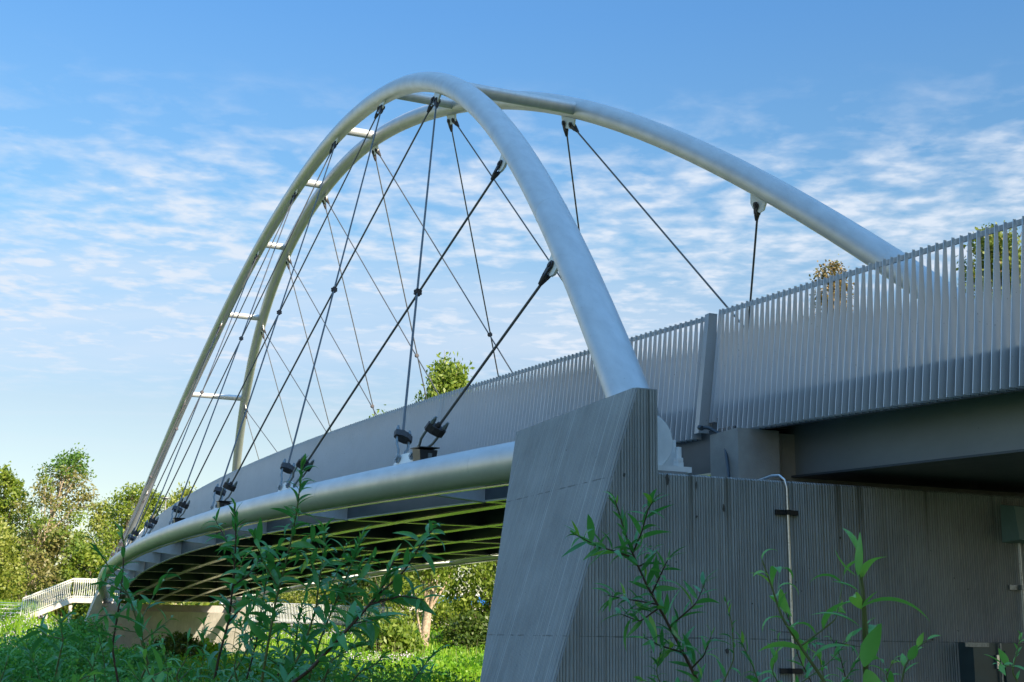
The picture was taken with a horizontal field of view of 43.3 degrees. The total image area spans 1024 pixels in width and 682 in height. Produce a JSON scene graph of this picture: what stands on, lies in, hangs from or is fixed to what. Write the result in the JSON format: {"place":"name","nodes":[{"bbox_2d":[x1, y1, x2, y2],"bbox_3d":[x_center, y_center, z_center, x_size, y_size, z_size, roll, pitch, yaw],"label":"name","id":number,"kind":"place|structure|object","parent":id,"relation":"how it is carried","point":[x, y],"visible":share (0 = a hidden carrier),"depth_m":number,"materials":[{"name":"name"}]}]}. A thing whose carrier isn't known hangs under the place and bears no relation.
{"place":"outdoors","nodes":[
{"label":"outdoors","id":0,"kind":"place"},
{"bbox_2d":[0,599,484,681],"bbox_3d":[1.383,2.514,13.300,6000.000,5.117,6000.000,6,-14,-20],"label":"ground","id":1,"kind":"structure","parent":0,"point":[322,647],"depth_m":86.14,"materials":[{"name":"green plant"}]},
{"bbox_2d":[0,646,18,681],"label":"willow shoot","id":2,"kind":"object","parent":1,"relation":"on","point":[6,662],"visible":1,"depth_m":4.41,"materials":[{"name":"green plant"}]},
{"bbox_2d":[0,461,35,596],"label":"tree","id":3,"kind":"object","parent":1,"relation":"on","point":[11,484],"visible":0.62,"depth_m":103.43,"materials":[{"name":"green plant"}]},
{"bbox_2d":[0,517,36,600],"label":"tree","id":4,"kind":"object","parent":1,"relation":"on","point":[8,566],"visible":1,"depth_m":94.74,"materials":[{"name":"green plant"}]},
{"bbox_2d":[3,526,61,607],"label":"tree","id":5,"kind":"object","parent":1,"relation":"on","point":[18,594],"visible":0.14,"depth_m":115.41,"materials":[{"name":"green plant"}]},
{"bbox_2d":[26,647,40,681],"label":"willow shoot","id":6,"kind":"object","parent":1,"relation":"on","point":[31,673],"visible":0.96,"depth_m":5.20,"materials":[{"name":"green plant"}]},
{"bbox_2d":[20,635,52,681],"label":"willow shoot","id":7,"kind":"object","parent":1,"relation":"on","point":[25,645],"visible":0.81,"depth_m":5.60,"materials":[{"name":"green plant"}]},
{"bbox_2d":[0,633,90,681],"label":"bush","id":8,"kind":"object","parent":1,"relation":"on","point":[14,658],"visible":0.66,"depth_m":29.62,"materials":[{"name":"green plant"}]},
{"bbox_2d":[18,605,85,681],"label":"willow shoot","id":9,"kind":"object","parent":1,"relation":"on","point":[57,669],"visible":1,"depth_m":4.81,"materials":[{"name":"green plant"}]},
{"bbox_2d":[9,442,99,603],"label":"tree","id":10,"kind":"object","parent":1,"relation":"on","point":[72,463],"visible":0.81,"depth_m":100.52,"materials":[{"name":"green plant"}]},
{"bbox_2d":[11,514,100,618],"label":"tree","id":11,"kind":"object","parent":1,"relation":"on","point":[48,575],"visible":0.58,"depth_m":97.64,"materials":[{"name":"green plant"}]},
{"bbox_2d":[0,620,117,681],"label":"bush","id":12,"kind":"object","parent":1,"relation":"on","point":[84,648],"visible":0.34,"depth_m":39.57,"materials":[{"name":"green plant"}]},
{"bbox_2d":[22,578,119,622],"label":"white stair","id":13,"kind":"object","parent":1,"relation":"on","point":[69,601],"visible":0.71,"depth_m":86.79,"materials":[{"name":"white painted metal"},{"name":"concrete"}]},
{"bbox_2d":[45,614,115,654],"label":"bush","id":14,"kind":"object","parent":1,"relation":"on","point":[88,628],"visible":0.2,"depth_m":65.71,"materials":[{"name":"green plant"}]},
{"bbox_2d":[57,537,114,625],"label":"tree","id":15,"kind":"object","parent":1,"relation":"on","point":[86,558],"visible":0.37,"depth_m":96.50,"materials":[{"name":"green plant"}]},
{"bbox_2d":[70,629,105,681],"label":"willow shoot","id":16,"kind":"object","parent":1,"relation":"on","point":[97,648],"visible":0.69,"depth_m":5.30,"materials":[{"name":"green plant"}]},
{"bbox_2d":[72,669,105,681],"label":"willow shoot","id":17,"kind":"object","parent":1,"relation":"on","point":[79,679],"visible":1,"depth_m":3.90,"materials":[{"name":"green plant"}]},
{"bbox_2d":[72,497,119,573],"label":"tree","id":18,"kind":"object","parent":1,"relation":"on","point":[98,517],"visible":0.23,"depth_m":120.66,"materials":[{"name":"green plant"}]},
{"bbox_2d":[78,651,124,681],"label":"willow shoot","id":19,"kind":"object","parent":1,"relation":"on","point":[91,663],"visible":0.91,"depth_m":4.92,"materials":[{"name":"green plant"}]},
{"bbox_2d":[88,616,115,681],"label":"willow shoot","id":20,"kind":"object","parent":1,"relation":"on","point":[100,640],"visible":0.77,"depth_m":5.00,"materials":[{"name":"green plant"}]},
{"bbox_2d":[75,546,145,616],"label":"tree","id":21,"kind":"object","parent":1,"relation":"on","point":[98,559],"visible":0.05,"depth_m":93.68,"materials":[{"name":"green plant"}]},
{"bbox_2d":[0,546,221,620],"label":"wood","id":22,"kind":"object","parent":1,"relation":"on","point":[216,603],"visible":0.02,"depth_m":144.63,"materials":[{"name":"green plant"}]},
{"bbox_2d":[86,523,154,681],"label":"willow shoot","id":23,"kind":"object","parent":1,"relation":"on","point":[114,620],"visible":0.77,"depth_m":4.60,"materials":[{"name":"green plant"}]},
{"bbox_2d":[92,482,159,603],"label":"tree","id":24,"kind":"object","parent":1,"relation":"on","point":[125,509],"visible":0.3,"depth_m":111.66,"materials":[{"name":"green plant"}]},
{"bbox_2d":[78,530,180,681],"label":"willow shoot","id":25,"kind":"object","parent":1,"relation":"on","point":[117,581],"visible":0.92,"depth_m":4.30,"materials":[{"name":"green plant"}]},
{"bbox_2d":[122,659,141,681],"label":"willow shoot","id":26,"kind":"object","parent":1,"relation":"on","point":[133,670],"visible":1,"depth_m":3.90,"materials":[{"name":"green plant"}]},
{"bbox_2d":[82,642,188,681],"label":"bush","id":27,"kind":"object","parent":1,"relation":"on","point":[128,651],"visible":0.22,"depth_m":43.63,"materials":[{"name":"green plant"}]},
{"bbox_2d":[135,629,159,675],"bbox_3d":[-1.626,2.150,5.293,0.365,1.894,0.148,-9,-16,38],"label":"willow shoot","id":28,"kind":"object","parent":1,"relation":"on","point":[151,641],"visible":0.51,"depth_m":5.40,"materials":[{"name":"green plant"}]},
{"bbox_2d":[135,481,170,603],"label":"tree","id":29,"kind":"object","parent":1,"relation":"on","point":[155,498],"visible":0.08,"depth_m":118.20,"materials":[{"name":"green plant"}]},
{"bbox_2d":[127,600,179,681],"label":"willow shoot","id":30,"kind":"object","parent":1,"relation":"on","point":[139,629],"visible":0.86,"depth_m":4.19,"materials":[{"name":"green plant"}]},
{"bbox_2d":[138,644,189,681],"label":"willow shoot","id":31,"kind":"object","parent":1,"relation":"on","point":[160,676],"visible":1,"depth_m":3.94,"materials":[{"name":"green plant"}]},
{"bbox_2d":[153,629,181,681],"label":"willow shoot","id":32,"kind":"object","parent":1,"relation":"on","point":[163,651],"visible":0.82,"depth_m":5.60,"materials":[{"name":"green plant"}]},
{"bbox_2d":[84,590,252,653],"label":"concrete pier","id":33,"kind":"structure","parent":1,"relation":"on","point":[185,615],"depth_m":83.35,"materials":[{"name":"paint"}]},
{"bbox_2d":[155,481,196,604],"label":"tree","id":34,"kind":"object","parent":1,"relation":"on","point":[175,498],"visible":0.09,"depth_m":126.69,"materials":[{"name":"green plant"}]},
{"bbox_2d":[147,630,205,660],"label":"bush","id":35,"kind":"object","parent":1,"relation":"on","point":[178,647],"visible":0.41,"depth_m":63.35,"materials":[{"name":"green plant"}]},
{"bbox_2d":[169,627,206,681],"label":"willow shoot","id":36,"kind":"object","parent":1,"relation":"on","point":[190,671],"visible":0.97,"depth_m":4.91,"materials":[{"name":"green plant"}]},
{"bbox_2d":[189,616,211,681],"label":"willow shoot","id":37,"kind":"object","parent":1,"relation":"on","point":[202,635],"visible":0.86,"depth_m":5.30,"materials":[{"name":"green plant"}]},
{"bbox_2d":[194,638,223,654],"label":"bush","id":38,"kind":"object","parent":1,"relation":"on","point":[210,646],"visible":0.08,"depth_m":69.67,"materials":[{"name":"green plant"}]},
{"bbox_2d":[0,604,434,662],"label":"flower heads","id":39,"kind":"object","parent":1,"relation":"on","point":[254,641],"visible":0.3,"depth_m":82.29,"materials":[{"name":"plant"}]},
{"bbox_2d":[211,640,236,680],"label":"willow shoot","id":40,"kind":"object","parent":1,"relation":"on","point":[224,658],"visible":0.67,"depth_m":5.50,"materials":[{"name":"green plant"}]},
{"bbox_2d":[189,498,267,681],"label":"willow shoot","id":41,"kind":"object","parent":1,"relation":"on","point":[237,581],"visible":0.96,"depth_m":4.59,"materials":[{"name":"green plant"}]},
{"bbox_2d":[219,639,246,681],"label":"willow shoot","id":42,"kind":"object","parent":1,"relation":"on","point":[234,674],"visible":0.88,"depth_m":5.10,"materials":[{"name":"green plant"}]},
{"bbox_2d":[0,647,480,681],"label":"bramble cover","id":43,"kind":"object","parent":1,"relation":"on","point":[373,677],"visible":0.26,"depth_m":38.12,"materials":[{"name":"green plant"}]},
{"bbox_2d":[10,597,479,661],"bbox_3d":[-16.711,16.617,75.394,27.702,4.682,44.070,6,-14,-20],"label":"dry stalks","id":44,"kind":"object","parent":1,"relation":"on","point":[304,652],"visible":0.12,"depth_m":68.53,"materials":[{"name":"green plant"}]},
{"bbox_2d":[231,616,268,681],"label":"willow shoot","id":45,"kind":"object","parent":1,"relation":"on","point":[242,630],"visible":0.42,"depth_m":5.30,"materials":[{"name":"green plant"}]},
{"bbox_2d":[224,607,290,681],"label":"willow shoot","id":46,"kind":"object","parent":1,"relation":"on","point":[243,661],"visible":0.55,"depth_m":5.20,"materials":[{"name":"green plant"}]},
{"bbox_2d":[225,546,290,680],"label":"willow shoot","id":47,"kind":"object","parent":1,"relation":"on","point":[246,636],"visible":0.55,"depth_m":4.90,"materials":[{"name":"green plant"}]},
{"bbox_2d":[248,642,293,681],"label":"willow shoot","id":48,"kind":"object","parent":1,"relation":"on","point":[279,660],"visible":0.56,"depth_m":4.71,"materials":[{"name":"green plant"}]},
{"bbox_2d":[231,657,324,681],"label":"bush","id":49,"kind":"object","parent":1,"relation":"on","point":[259,673],"visible":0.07,"depth_m":44.99,"materials":[{"name":"green plant"}]},
{"bbox_2d":[267,623,288,676],"bbox_3d":[-1.049,2.202,5.446,0.170,1.980,0.188,-4,-14,21],"label":"willow shoot","id":50,"kind":"object","parent":1,"relation":"on","point":[278,639],"visible":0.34,"depth_m":5.60,"materials":[{"name":"green plant"}]},
{"bbox_2d":[249,590,315,624],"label":"tree","id":51,"kind":"object","parent":1,"relation":"on","point":[292,595],"visible":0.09,"depth_m":124.08,"materials":[{"name":"green plant"}]},
{"bbox_2d":[240,453,327,681],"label":"willow shoot","id":52,"kind":"object","parent":1,"relation":"on","point":[275,573],"visible":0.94,"depth_m":4.39,"materials":[{"name":"green plant"}]},
{"bbox_2d":[271,591,322,680],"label":"willow shoot","id":53,"kind":"object","parent":1,"relation":"on","point":[287,640],"visible":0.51,"depth_m":4.90,"materials":[{"name":"green plant"}]},
{"bbox_2d":[250,518,359,681],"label":"willow shoot","id":54,"kind":"object","parent":1,"relation":"on","point":[290,665],"visible":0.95,"depth_m":4.50,"materials":[{"name":"green plant"}]},
{"bbox_2d":[300,612,321,675],"bbox_3d":[-0.938,2.258,5.746,0.180,2.057,0.226,-2,-13,14],"label":"willow shoot","id":55,"kind":"object","parent":1,"relation":"on","point":[304,620],"visible":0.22,"depth_m":5.90,"materials":[{"name":"green plant"}]},
{"bbox_2d":[272,584,352,624],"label":"tree","id":56,"kind":"object","parent":1,"relation":"on","point":[312,600],"visible":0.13,"depth_m":120.03,"materials":[{"name":"green plant"}]},
{"bbox_2d":[247,602,391,625],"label":"ramp","id":57,"kind":"structure","parent":1,"relation":"on","point":[290,621],"depth_m":93.20,"materials":[{"name":"concrete"}]},
{"bbox_2d":[314,623,347,681],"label":"willow shoot","id":58,"kind":"object","parent":1,"relation":"on","point":[332,656],"visible":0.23,"depth_m":5.20,"materials":[{"name":"green plant"}]},
{"bbox_2d":[318,660,343,681],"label":"willow shoot","id":59,"kind":"object","parent":1,"relation":"on","point":[330,670],"visible":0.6,"depth_m":5.00,"materials":[{"name":"green plant"}]},
{"bbox_2d":[292,525,380,681],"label":"willow shoot","id":60,"kind":"object","parent":1,"relation":"on","point":[364,571],"visible":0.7,"depth_m":4.70,"materials":[{"name":"green plant"}]},
{"bbox_2d":[330,653,361,681],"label":"willow shoot","id":61,"kind":"object","parent":1,"relation":"on","point":[351,662],"visible":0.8,"depth_m":5.70,"materials":[{"name":"green plant"}]},
{"bbox_2d":[314,638,379,681],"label":"willow shoot","id":62,"kind":"object","parent":1,"relation":"on","point":[342,651],"visible":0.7,"depth_m":4.60,"materials":[{"name":"green plant"}]},
{"bbox_2d":[254,520,446,681],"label":"willow shoot","id":63,"kind":"object","parent":1,"relation":"on","point":[352,618],"visible":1,"depth_m":4.10,"materials":[{"name":"green plant"}]},
{"bbox_2d":[314,576,394,629],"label":"tree","id":64,"kind":"object","parent":1,"relation":"on","point":[364,585],"visible":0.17,"depth_m":108.21,"materials":[{"name":"green plant"}]},
{"bbox_2d":[341,651,392,681],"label":"willow shoot","id":65,"kind":"object","parent":1,"relation":"on","point":[353,670],"visible":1,"depth_m":4.40,"materials":[{"name":"green plant"}]},
{"bbox_2d":[368,404,390,612],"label":"tree","id":66,"kind":"object","parent":1,"relation":"on","point":[383,604],"visible":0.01,"depth_m":102.76,"materials":[{"name":"green plant"}]},
{"bbox_2d":[355,608,431,658],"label":"bush","id":67,"kind":"object","parent":1,"relation":"on","point":[397,634],"visible":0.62,"depth_m":80.34,"materials":[{"name":"green plant"}]},
{"bbox_2d":[366,573,440,628],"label":"tree","id":68,"kind":"object","parent":1,"relation":"on","point":[399,609],"visible":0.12,"depth_m":116.21,"materials":[{"name":"green plant"}]},
{"bbox_2d":[400,644,449,681],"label":"willow shoot","id":69,"kind":"object","parent":1,"relation":"on","point":[418,676],"visible":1,"depth_m":5.61,"materials":[{"name":"green plant"}]},
{"bbox_2d":[391,350,488,648],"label":"tree","id":70,"kind":"object","parent":1,"relation":"on","point":[450,377],"visible":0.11,"depth_m":91.47,"materials":[{"name":"green plant"}]},
{"bbox_2d":[394,593,485,626],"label":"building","id":71,"kind":"structure","parent":1,"relation":"on","point":[435,607],"depth_m":125.20,"materials":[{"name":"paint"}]},
{"bbox_2d":[418,589,471,632],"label":"tree","id":72,"kind":"object","parent":1,"relation":"on","point":[438,610],"visible":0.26,"depth_m":108.30,"materials":[{"name":"green plant"}]},
{"bbox_2d":[431,607,489,653],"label":"bush","id":73,"kind":"object","parent":1,"relation":"on","point":[469,631],"visible":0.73,"depth_m":88.72,"materials":[{"name":"green plant"}]},
{"bbox_2d":[437,561,497,626],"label":"tree","id":74,"kind":"object","parent":1,"relation":"on","point":[486,584],"visible":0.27,"depth_m":93.13,"materials":[{"name":"green plant"}]},
{"bbox_2d":[562,489,732,681],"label":"willow shoot","id":75,"kind":"object","parent":1,"relation":"on","point":[664,609],"visible":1,"depth_m":4.57,"materials":[{"name":"green plant"}]},
{"bbox_2d":[644,641,668,681],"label":"willow shoot","id":76,"kind":"object","parent":1,"relation":"on","point":[656,662],"visible":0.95,"depth_m":4.50,"materials":[{"name":"green plant"}]},
{"bbox_2d":[633,676,679,681],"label":"willow shoot","id":77,"kind":"object","parent":1,"relation":"on","point":[639,678],"visible":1,"depth_m":4.40,"materials":[{"name":"green plant"}]},
{"bbox_2d":[716,597,740,681],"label":"willow shoot","id":78,"kind":"object","parent":1,"relation":"on","point":[722,668],"visible":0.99,"depth_m":3.90,"materials":[{"name":"green plant"}]},
{"bbox_2d":[732,632,770,681],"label":"willow shoot","id":79,"kind":"object","parent":1,"relation":"on","point":[752,678],"visible":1,"depth_m":3.60,"materials":[{"name":"green plant"}]},
{"bbox_2d":[480,388,1023,681],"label":"concrete pier","id":80,"kind":"structure","parent":1,"relation":"on","point":[947,564],"depth_m":12.97,"materials":[{"name":"grey concrete"}]},
{"bbox_2d":[97,72,974,605],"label":"arch bridge","id":81,"kind":"structure","parent":80,"relation":"on","point":[375,478],"depth_m":25.47,"materials":[{"name":"silver metal"}]},
{"bbox_2d":[216,500,230,507],"bbox_3d":[-7.022,4.009,31.391,0.335,0.219,0.364,6,-14,-20],"label":"floodlight","id":82,"kind":"object","parent":81,"relation":"attached to","point":[222,503],"visible":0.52,"depth_m":31.28,"materials":[{"name":"black metal"}]},
{"bbox_2d":[410,446,439,460],"bbox_3d":[-1.303,1.700,19.252,0.352,0.223,0.363,6,-14,-20],"label":"floodlight","id":83,"kind":"object","parent":81,"relation":"attached to","point":[421,452],"visible":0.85,"depth_m":19.14,"materials":[{"name":"black metal"}]},
{"bbox_2d":[761,474,803,681],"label":"conduit pipe","id":84,"kind":"object","parent":80,"relation":"attached to","point":[793,670],"visible":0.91,"depth_m":12.88,"materials":[{"name":"metal"}]},
{"bbox_2d":[709,216,1023,496],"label":"approach span","id":85,"kind":"object","parent":80,"relation":"on","point":[925,392],"visible":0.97,"depth_m":12.58,"materials":[{"name":"paint"}]},
{"bbox_2d":[697,425,729,476],"bbox_3d":[2.285,1.266,14.237,0.178,0.777,0.686,6,-14,-20],"label":"hanging cable","id":86,"kind":"object","parent":85,"relation":"hanging from","point":[700,427],"visible":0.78,"depth_m":14.19,"materials":[{"name":"rubber"}]},
{"bbox_2d":[1000,505,1023,543],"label":"wall box","id":87,"kind":"object","parent":80,"relation":"attached to","point":[1012,522],"visible":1,"depth_m":13.87,"materials":[{"name":"plastic"}]},
{"bbox_2d":[1008,543,1023,630],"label":"conduit pipe","id":88,"kind":"object","parent":80,"relation":"attached to","point":[1017,587],"visible":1,"depth_m":13.85,"materials":[{"name":"metal"}]},
{"bbox_2d":[760,642,781,681],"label":"willow shoot","id":89,"kind":"object","parent":1,"relation":"on","point":[773,659],"visible":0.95,"depth_m":3.30,"materials":[{"name":"green plant"}]},
{"bbox_2d":[770,608,824,681],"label":"willow shoot","id":90,"kind":"object","parent":1,"relation":"on","point":[808,663],"visible":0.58,"depth_m":3.40,"materials":[{"name":"green plant"}]},
{"bbox_2d":[753,549,854,681],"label":"willow shoot","id":91,"kind":"object","parent":1,"relation":"on","point":[779,598],"visible":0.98,"depth_m":2.61,"materials":[{"name":"green plant"}]},
{"bbox_2d":[808,648,838,681],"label":"willow shoot","id":92,"kind":"object","parent":1,"relation":"on","point":[819,655],"visible":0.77,"depth_m":2.80,"materials":[{"name":"green plant"}]},
{"bbox_2d":[795,628,861,681],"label":"willow shoot","id":93,"kind":"object","parent":1,"relation":"on","point":[848,638],"visible":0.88,"depth_m":3.10,"materials":[{"name":"green plant"}]},
{"bbox_2d":[809,254,854,315],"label":"tree","id":94,"kind":"object","parent":1,"relation":"on","point":[833,267],"visible":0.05,"depth_m":51.80,"materials":[{"name":"green plant"}]},
{"bbox_2d":[824,632,861,681],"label":"willow shoot","id":95,"kind":"object","parent":1,"relation":"on","point":[837,658],"visible":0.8,"depth_m":3.50,"materials":[{"name":"green plant"}]},
{"bbox_2d":[841,653,859,681],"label":"willow shoot","id":96,"kind":"object","parent":1,"relation":"on","point":[845,679],"visible":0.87,"depth_m":3.20,"materials":[{"name":"green plant"}]},
{"bbox_2d":[842,528,883,669],"bbox_3d":[0.639,1.398,2.289,0.121,2.111,0.222,-1,-13,8],"label":"willow shoot","id":97,"kind":"object","parent":1,"relation":"on","point":[856,599],"visible":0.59,"depth_m":2.45,"materials":[{"name":"green plant"}]},
{"bbox_2d":[812,533,928,681],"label":"willow shoot","id":98,"kind":"object","parent":1,"relation":"on","point":[870,645],"visible":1,"depth_m":2.40,"materials":[{"name":"green plant"}]},
{"bbox_2d":[869,656,906,681],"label":"willow shoot","id":99,"kind":"object","parent":1,"relation":"on","point":[890,678],"visible":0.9,"depth_m":2.90,"materials":[{"name":"green plant"}]},
{"bbox_2d":[900,632,940,681],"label":"willow shoot","id":100,"kind":"object","parent":1,"relation":"on","point":[912,653],"visible":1,"depth_m":2.60,"materials":[{"name":"green plant"}]},
{"bbox_2d":[956,220,1021,298],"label":"tree","id":101,"kind":"object","parent":1,"relation":"on","point":[991,239],"visible":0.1,"depth_m":42.63,"materials":[{"name":"green plant"}]},
{"bbox_2d":[958,642,1023,681],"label":"steel cabinet","id":102,"kind":"object","parent":1,"relation":"on","point":[977,664],"visible":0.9,"depth_m":13.30,"materials":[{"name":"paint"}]},
{"bbox_2d":[985,630,1023,681],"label":"willow shoot","id":103,"kind":"object","parent":1,"relation":"on","point":[1003,658],"visible":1,"depth_m":2.77,"materials":[{"name":"green plant"}]},
{"bbox_2d":[0,0,1023,604],"label":"sky","id":104,"kind":"structure","parent":0,"point":[148,147],"materials":[{"name":"blue"}]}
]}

